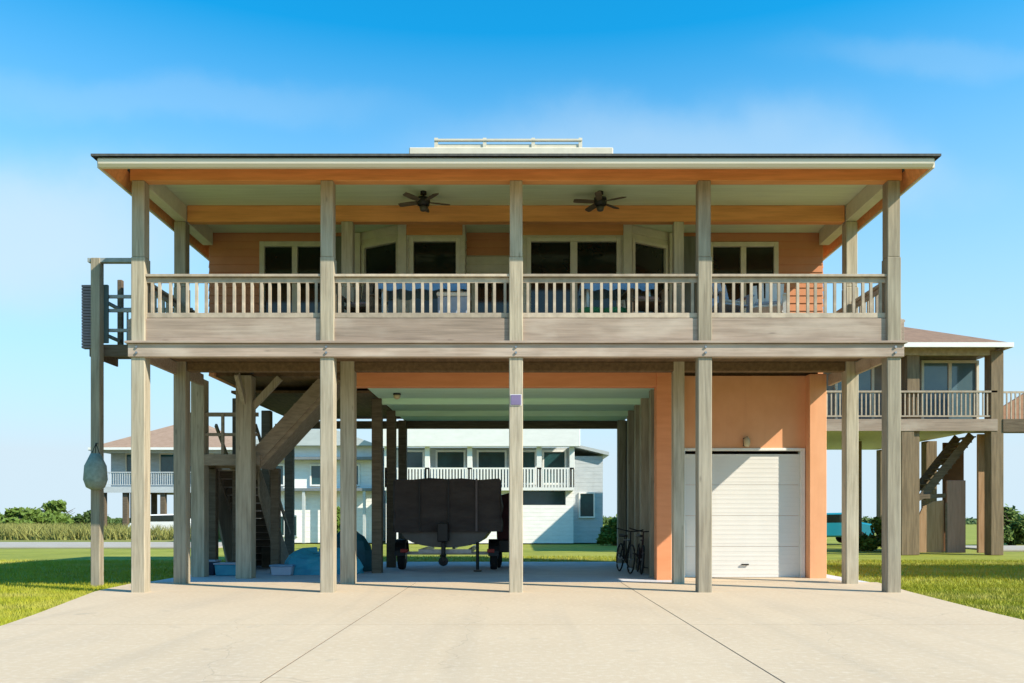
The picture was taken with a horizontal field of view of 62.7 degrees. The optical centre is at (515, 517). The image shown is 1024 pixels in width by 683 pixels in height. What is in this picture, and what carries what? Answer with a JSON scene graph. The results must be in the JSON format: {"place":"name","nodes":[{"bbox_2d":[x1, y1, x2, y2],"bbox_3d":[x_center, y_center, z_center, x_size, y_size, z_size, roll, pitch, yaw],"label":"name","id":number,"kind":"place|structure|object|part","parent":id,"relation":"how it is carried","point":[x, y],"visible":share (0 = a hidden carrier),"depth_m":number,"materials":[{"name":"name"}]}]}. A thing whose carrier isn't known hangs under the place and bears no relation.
{"place":"outdoors","nodes":[
{"label":"outdoors","id":0,"kind":"place"},
{"bbox_2d":[0,522,220,539],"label":"field grass","id":1,"kind":"structure","parent":0,"point":[43,531],"depth_m":52.56,"materials":[{"name":"green plant"}]},
{"bbox_2d":[0,539,220,540],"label":"field","id":2,"kind":"structure","parent":0,"point":[81,540],"depth_m":50.96,"materials":[{"name":"green plant"}]},
{"bbox_2d":[0,507,45,525],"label":"tree","id":3,"kind":"object","parent":2,"relation":"on","point":[11,514],"visible":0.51,"depth_m":93.71,"materials":[{"name":"green plant"}]},
{"bbox_2d":[17,499,89,524],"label":"tree","id":4,"kind":"object","parent":2,"relation":"on","point":[53,510],"visible":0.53,"depth_m":94.90,"materials":[{"name":"green plant"}]},
{"bbox_2d":[71,510,118,524],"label":"tree","id":5,"kind":"object","parent":2,"relation":"on","point":[85,516],"visible":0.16,"depth_m":96.39,"materials":[{"name":"green plant"}]},
{"bbox_2d":[128,514,190,530],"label":"parked car","id":6,"kind":"object","parent":2,"relation":"on","point":[164,520],"visible":0.02,"depth_m":56.33,"materials":[{"name":"white paint"}]},
{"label":"side window","id":7,"kind":"part","parent":6,"relation":"part of","materials":[{"name":"black glass"}]},
{"bbox_2d":[88,425,231,527],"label":"stilt house","id":8,"kind":"structure","parent":2,"relation":"on","point":[161,462],"depth_m":60.82,"materials":[{"name":"grey paint"}]},
{"bbox_2d":[125,453,130,474],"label":"window","id":9,"kind":"structure","parent":8,"relation":"in","point":[127,455],"depth_m":61.97,"materials":[{"name":"teal glass"}]},
{"bbox_2d":[159,453,213,474],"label":"window","id":10,"kind":"structure","parent":8,"relation":"in","point":[166,460],"depth_m":61.97,"materials":[{"name":"teal glass"}]},
{"bbox_2d":[0,542,222,547],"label":"road","id":11,"kind":"structure","parent":0,"point":[76,544],"depth_m":39.95,"materials":[{"name":"grey asphalt"}]},
{"bbox_2d":[0,582,1023,682],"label":"driveway","id":12,"kind":"structure","parent":0,"point":[498,632],"depth_m":9.44,"materials":[{"name":"concrete"}]},
{"bbox_2d":[260,583,783,682],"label":"driveway joint","id":13,"kind":"object","parent":12,"relation":"on","point":[414,583],"visible":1,"depth_m":9.01,"materials":[{"name":"grey concrete"}]},
{"bbox_2d":[0,554,1023,625],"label":"lawn grass","id":14,"kind":"structure","parent":0,"point":[39,595],"depth_m":18.39,"materials":[{"name":"green plant"}]},
{"bbox_2d":[0,518,1023,619],"bbox_3d":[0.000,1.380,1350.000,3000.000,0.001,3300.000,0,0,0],"label":"ground","id":15,"kind":"structure","parent":0,"point":[834,549],"depth_m":31.76,"materials":[{"name":"green plant"}]},
{"bbox_2d":[256,429,385,542],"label":"white house","id":16,"kind":"structure","parent":15,"relation":"on","point":[307,488],"depth_m":44.80,"materials":[{"name":"white paint"}]},
{"bbox_2d":[276,464,283,485],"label":"window","id":17,"kind":"structure","parent":16,"relation":"in","point":[281,466],"depth_m":44.77,"materials":[{"name":"white paint"}]},
{"bbox_2d":[281,515,297,536],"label":"window","id":18,"kind":"structure","parent":16,"relation":"in","point":[296,516],"depth_m":44.77,"materials":[{"name":"white paint"}]},
{"bbox_2d":[310,464,319,485],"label":"window","id":19,"kind":"structure","parent":16,"relation":"in","point":[314,468],"depth_m":44.77,"materials":[{"name":"white paint"}]},
{"bbox_2d":[357,464,359,485],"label":"window","id":20,"kind":"structure","parent":16,"relation":"in","point":[358,465],"depth_m":44.70,"materials":[{"name":"white paint"}]},
{"bbox_2d":[337,506,339,532],"bbox_3d":[-7.843,0.446,37.028,1.676,1.985,1.301,0,0,0],"label":"bush","id":21,"kind":"object","parent":15,"relation":"on","point":[338,518],"visible":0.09,"depth_m":36.79,"materials":[{"name":"green plant"}]},
{"bbox_2d":[383,420,608,542],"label":"white house","id":22,"kind":"structure","parent":15,"relation":"on","point":[562,485],"depth_m":43.90,"materials":[{"name":"grey wood"}]},
{"bbox_2d":[397,450,424,479],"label":"window","id":23,"kind":"structure","parent":22,"relation":"in","point":[415,458],"depth_m":44.98,"materials":[{"name":"white paint"}]},
{"bbox_2d":[436,450,465,478],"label":"window","id":24,"kind":"structure","parent":22,"relation":"in","point":[444,458],"depth_m":44.98,"materials":[{"name":"white paint"}]},
{"bbox_2d":[477,450,506,484],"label":"window","id":25,"kind":"structure","parent":22,"relation":"in","point":[485,458],"depth_m":44.98,"materials":[{"name":"white paint"}]},
{"bbox_2d":[523,450,536,484],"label":"window","id":26,"kind":"structure","parent":22,"relation":"in","point":[529,456],"depth_m":44.98,"materials":[{"name":"white paint"}]},
{"bbox_2d":[542,450,566,484],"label":"window","id":27,"kind":"structure","parent":22,"relation":"in","point":[550,458],"depth_m":44.98,"materials":[{"name":"white paint"}]},
{"bbox_2d":[579,492,594,517],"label":"window","id":28,"kind":"structure","parent":22,"relation":"in","point":[586,499],"depth_m":44.47,"materials":[{"name":"white paint"}]},
{"bbox_2d":[152,562,865,581],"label":"floor slab","id":29,"kind":"structure","parent":15,"relation":"on","point":[532,572],"depth_m":19.68,"materials":[{"name":"concrete"}]},
{"bbox_2d":[209,560,220,574],"bbox_3d":[-7.150,1.150,19.575,0.440,0.340,0.390,0,0,0],"label":"storage bin","id":30,"kind":"object","parent":29,"relation":"on","point":[211,568],"visible":0.43,"depth_m":19.40,"materials":[{"name":"blue plastic"}]},
{"bbox_2d":[213,562,235,575],"bbox_3d":[-6.625,1.175,19.400,0.590,0.290,0.440,0,0,0],"label":"storage bin","id":31,"kind":"object","parent":29,"relation":"on","point":[225,568],"visible":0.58,"depth_m":19.20,"materials":[{"name":"blue plastic"}]},
{"bbox_2d":[269,564,294,574],"bbox_3d":[-5.400,1.200,19.500,0.540,0.240,0.440,0,0,0],"label":"storage bin","id":32,"kind":"object","parent":29,"relation":"on","point":[282,569],"visible":0.94,"depth_m":19.30,"materials":[{"name":"blue plastic"}]},
{"bbox_2d":[284,547,363,574],"bbox_3d":[-4.630,1.009,19.982,2.006,0.642,1.048,0,0,0],"label":"tarp heap","id":33,"kind":"object","parent":29,"relation":"on","point":[305,561],"visible":0.56,"depth_m":19.61,"materials":[{"name":"blue plastic"}]},
{"bbox_2d":[319,531,371,571],"bbox_3d":[-4.302,0.779,21.223,1.564,1.101,1.048,0,0,0],"label":"tarp heap","id":34,"kind":"object","parent":29,"relation":"on","point":[364,552],"visible":0.26,"depth_m":20.83,"materials":[{"name":"blue plastic"}]},
{"bbox_2d":[395,539,498,571],"bbox_3d":[-1.750,0.870,22.605,2.620,0.900,3.990,0,0,0],"label":"boat trailer","id":35,"kind":"object","parent":29,"relation":"on","point":[402,551],"visible":0.96,"depth_m":21.27,"materials":[{"name":"metal"}]},
{"bbox_2d":[393,478,503,565],"bbox_3d":[-1.663,0.092,22.350,2.704,2.137,4.700,0,0,0],"label":"boat","id":36,"kind":"object","parent":35,"relation":"on","point":[443,514],"visible":1,"depth_m":20.35,"materials":[{"name":"black fabric"}]},
{"bbox_2d":[497,493,508,567],"bbox_3d":[-0.250,0.318,22.650,0.540,1.996,1.500,0,0,0],"label":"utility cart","id":37,"kind":"object","parent":29,"relation":"on","point":[503,537],"visible":0.31,"depth_m":21.90,"materials":[{"name":"black metal"}]},
{"bbox_2d":[616,527,642,573],"bbox_3d":[2.621,0.773,20.292,0.640,1.094,1.675,0,0,-25],"label":"bicycle","id":38,"kind":"object","parent":29,"relation":"on","point":[624,556],"visible":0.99,"depth_m":20.18,"materials":[{"name":"metal"}]},
{"bbox_2d":[629,528,648,574],"bbox_3d":[2.949,0.773,20.092,0.640,1.094,1.675,0,0,-15],"label":"bicycle","id":39,"kind":"object","parent":29,"relation":"on","point":[640,557],"visible":0.95,"depth_m":19.85,"materials":[{"name":"metal"}]},
{"bbox_2d":[87,138,940,592],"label":"beach house","id":40,"kind":"structure","parent":15,"relation":"on","point":[685,392],"depth_m":16.84,"materials":[{"name":"brown wood"}]},
{"bbox_2d":[81,285,108,348],"bbox_3d":[-8.435,-4.040,16.870,0.510,1.280,0.140,0,0,0],"label":"wall box","id":41,"kind":"object","parent":40,"relation":"attached to","point":[86,317],"visible":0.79,"depth_m":16.80,"materials":[{"name":"grey metal"}]},
{"bbox_2d":[83,443,107,489],"bbox_3d":[-8.220,-1.020,16.429,0.440,0.940,0.451,0,0,0],"label":"hanging net bag","id":42,"kind":"object","parent":40,"relation":"hanging from","point":[95,476],"visible":1,"depth_m":16.28,"materials":[{"name":"fabric"}]},
{"bbox_2d":[259,241,320,312],"bbox_3d":[-4.865,-4.835,18.505,1.550,2.490,0.110,0,0,0],"label":"window","id":43,"kind":"structure","parent":40,"relation":"in","point":[275,257],"depth_m":18.52,"materials":[{"name":"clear glass"}]},
{"bbox_2d":[337,283,387,312],"bbox_3d":[-2.887,-4.065,15.964,0.750,1.117,0.850,0,0,11],"label":"porch chair","id":44,"kind":"object","parent":40,"relation":"on","point":[362,305],"visible":0.32,"depth_m":15.76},
{"bbox_2d":[361,238,397,312],"bbox_3d":[-2.922,-4.915,18.204,1.030,2.130,0.110,0,0,30],"label":"window","id":45,"kind":"structure","parent":40,"relation":"in","point":[381,257],"depth_m":18.20,"materials":[{"name":"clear glass"}]},
{"bbox_2d":[393,393,400,398],"bbox_3d":[-2.750,-2.808,19.400,0.180,0.135,0.180,0,0,0],"label":"ceiling lamp","id":46,"kind":"object","parent":40,"relation":"attached to","point":[396,396],"visible":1,"depth_m":19.34,"materials":[{"name":"beige glass"}]},
{"bbox_2d":[381,289,465,312],"bbox_3d":[-1.775,-4.010,16.025,1.610,0.940,0.610,0,0,0],"label":"porch table","id":47,"kind":"object","parent":40,"relation":"on","point":[461,290],"visible":0.09,"depth_m":16.22,"materials":[{"name":"brown wood"}]},
{"bbox_2d":[378,283,466,300],"bbox_3d":[-1.775,-4.373,16.026,1.744,0.265,0.744,0,0,0],"label":"tablecloth","id":48,"kind":"object","parent":47,"relation":"on","point":[408,289],"visible":0.38,"depth_m":15.69,"materials":[{"name":"blue fabric"}]},
{"bbox_2d":[398,190,449,212],"bbox_3d":[-1.778,-6.082,16.186,1.014,0.385,0.968,0,0,0],"label":"ceiling fan","id":49,"kind":"object","parent":40,"relation":"hanging from","point":[422,202],"visible":1,"depth_m":16.09,"materials":[{"name":"black paint"}]},
{"bbox_2d":[409,237,459,312],"bbox_3d":[-1.730,-4.905,17.905,1.080,2.130,0.110,0,0,0],"label":"window","id":50,"kind":"structure","parent":40,"relation":"in","point":[427,255],"depth_m":17.92,"materials":[{"name":"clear glass"}]},
{"bbox_2d":[437,292,470,312],"bbox_3d":[-1.135,-3.820,15.410,0.610,0.560,0.420,0,0,0],"label":"cooler","id":51,"kind":"object","parent":40,"relation":"on","point":[453,302],"visible":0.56,"depth_m":15.22,"materials":[{"name":"blue plastic"}]},
{"bbox_2d":[471,283,508,312],"bbox_3d":[-0.500,-4.420,18.505,0.960,1.680,0.110,0,0,0],"label":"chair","id":52,"kind":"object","parent":40,"relation":"in","point":[481,286],"depth_m":18.52,"materials":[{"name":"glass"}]},
{"bbox_2d":[510,394,521,405],"bbox_3d":[0.000,-2.090,14.865,0.200,0.200,0.020,0,0,0],"label":"post plaque","id":53,"kind":"object","parent":40,"relation":"attached to","point":[515,399],"visible":1,"depth_m":14.86,"materials":[{"name":"purple paint"}]},
{"bbox_2d":[527,237,620,312],"bbox_3d":[1.230,-4.780,17.905,2.000,2.380,0.110,0,0,0],"label":"patio door","id":54,"kind":"structure","parent":40,"relation":"in","point":[545,255],"depth_m":17.92,"materials":[{"name":"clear glass"}]},
{"bbox_2d":[577,307,599,312],"bbox_3d":[1.380,-3.699,15.500,0.500,0.322,0.500,0,0,0],"label":"ottoman","id":55,"kind":"object","parent":40,"relation":"on","point":[595,309],"visible":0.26,"depth_m":15.28,"materials":[{"name":"green fabric"}]},
{"bbox_2d":[573,190,625,211],"bbox_3d":[1.597,-6.082,16.135,0.995,0.385,1.006,0,0,0],"label":"ceiling fan","id":56,"kind":"object","parent":40,"relation":"hanging from","point":[599,201],"visible":1,"depth_m":16.09,"materials":[{"name":"black paint"}]},
{"bbox_2d":[603,307,626,312],"bbox_3d":[1.820,-3.699,15.500,0.500,0.322,0.500,0,0,0],"label":"ottoman","id":57,"kind":"object","parent":40,"relation":"on","point":[615,310],"visible":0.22,"depth_m":15.30,"materials":[{"name":"green fabric"}]},
{"bbox_2d":[584,289,650,312],"bbox_3d":[1.925,-4.010,16.025,1.310,0.940,0.610,0,0,0],"label":"porch table","id":58,"kind":"object","parent":40,"relation":"on","point":[586,297],"visible":0.09,"depth_m":15.79,"materials":[{"name":"brown wood"}]},
{"bbox_2d":[579,283,654,300],"bbox_3d":[1.925,-4.373,16.026,1.444,0.265,0.744,0,0,0],"label":"tablecloth","id":59,"kind":"object","parent":58,"relation":"on","point":[596,290],"visible":0.37,"depth_m":15.69,"materials":[{"name":"blue fabric"}]},
{"bbox_2d":[621,288,668,312],"bbox_3d":[2.344,-4.065,15.565,0.750,1.117,0.850,0,0,-6],"label":"porch chair","id":60,"kind":"object","parent":40,"relation":"on","point":[642,302],"visible":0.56,"depth_m":15.33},
{"bbox_2d":[632,238,668,312],"bbox_3d":[2.890,-4.915,18.214,0.990,2.130,0.110,0,0,-30],"label":"window","id":61,"kind":"structure","parent":40,"relation":"in","point":[648,257],"depth_m":18.24,"materials":[{"name":"glass"}]},
{"bbox_2d":[712,283,754,312],"bbox_3d":[3.928,-4.065,15.811,0.750,1.117,0.850,0,0,-20],"label":"porch chair","id":62,"kind":"object","parent":40,"relation":"on","point":[728,305],"visible":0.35,"depth_m":15.60,"materials":[{"name":"blue plastic"}]},
{"bbox_2d":[685,454,799,576],"bbox_3d":[4.990,-0.052,18.540,2.540,2.714,0.080,0,0,0],"label":"garage door","id":63,"kind":"structure","parent":40,"relation":"in","point":[756,497],"depth_m":18.54,"materials":[{"name":"white paint"}]},
{"bbox_2d":[711,242,778,312],"bbox_3d":[5.000,-5.235,18.505,1.540,1.670,0.110,0,0,0],"label":"window","id":64,"kind":"structure","parent":40,"relation":"in","point":[727,257],"depth_m":18.52,"materials":[{"name":"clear glass"}]},
{"bbox_2d":[743,436,749,446],"bbox_3d":[5.050,-1.675,18.392,0.150,0.229,0.195,0,0,0],"label":"wall lantern","id":65,"kind":"object","parent":40,"relation":"attached to","point":[746,441],"depth_m":18.32,"materials":[{"name":"beige glass"}]},
{"bbox_2d":[753,283,785,312],"bbox_3d":[4.769,-4.065,15.912,0.750,1.117,0.850,0,0,17],"label":"porch chair","id":66,"kind":"object","parent":40,"relation":"on","point":[765,304],"visible":0.46,"depth_m":16.13,"materials":[{"name":"white paint"}]},
{"bbox_2d":[113,515,976,524],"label":"scrub","id":67,"kind":"object","parent":15,"relation":"on","point":[971,520],"visible":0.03,"depth_m":178.45,"materials":[{"name":"green plant"}]},
{"bbox_2d":[596,517,616,545],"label":"bush","id":68,"kind":"object","parent":15,"relation":"on","point":[607,535],"visible":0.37,"depth_m":42.01,"materials":[{"name":"green plant"}]},
{"bbox_2d":[827,513,874,542],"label":"parked car","id":69,"kind":"object","parent":15,"relation":"on","point":[834,524],"visible":0.12,"depth_m":42.66,"materials":[{"name":"paint"}]},
{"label":"side window","id":70,"kind":"part","parent":69,"relation":"part of","materials":[{"name":"black glass"}]},
{"bbox_2d":[858,515,881,550],"bbox_3d":[15.347,0.604,35.050,2.298,1.698,2.224,0,0,-34],"label":"bush","id":71,"kind":"object","parent":15,"relation":"on","point":[871,542],"visible":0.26,"depth_m":34.91,"materials":[{"name":"green plant"}]},
{"bbox_2d":[920,432,983,552],"bbox_3d":[16.710,-0.977,32.550,2.980,4.593,1.500,0,0,0],"label":"stair enclosure","id":72,"kind":"object","parent":15,"relation":"on","point":[942,525],"visible":0.77,"depth_m":32.00,"materials":[{"name":"brown wood"}]},
{"bbox_2d":[1004,504,1023,544],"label":"bush","id":73,"kind":"object","parent":15,"relation":"on","point":[1013,527],"visible":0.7,"depth_m":41.40,"materials":[{"name":"green plant"}]},
{"bbox_2d":[0,0,1023,517],"label":"sky","id":74,"kind":"structure","parent":0,"point":[79,79],"materials":[{"name":"blue"}]},
{"bbox_2d":[671,577,841,581],"bbox_3d":[5.080,1.339,17.890,3.440,0.062,1.180,0,0,0],"label":"garage apron","id":75,"kind":"object","parent":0,"point":[752,579],"visible":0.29,"depth_m":17.87,"materials":[{"name":"concrete"}]},
{"bbox_2d":[823,327,1023,554],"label":"stilt house","id":76,"kind":"structure","parent":0,"point":[940,391],"depth_m":31.07,"materials":[{"name":"brown"}]},
{"bbox_2d":[834,368,873,418],"bbox_3d":[12.950,-4.805,32.155,1.500,2.350,0.110,0,0,0],"label":"window","id":77,"kind":"structure","parent":76,"relation":"in","point":[865,379],"depth_m":32.17,"materials":[{"name":"clear glass"}]},
{"bbox_2d":[920,360,978,418],"bbox_3d":[16.600,-4.830,32.155,2.200,2.400,0.110,0,0,0],"label":"window","id":78,"kind":"structure","parent":76,"relation":"in","point":[935,375],"depth_m":32.17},
{"bbox_2d":[966,545,1023,550],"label":"path","id":79,"kind":"structure","parent":0,"point":[1013,547],"depth_m":37.24,"materials":[{"name":"beige concrete"}]}
]}

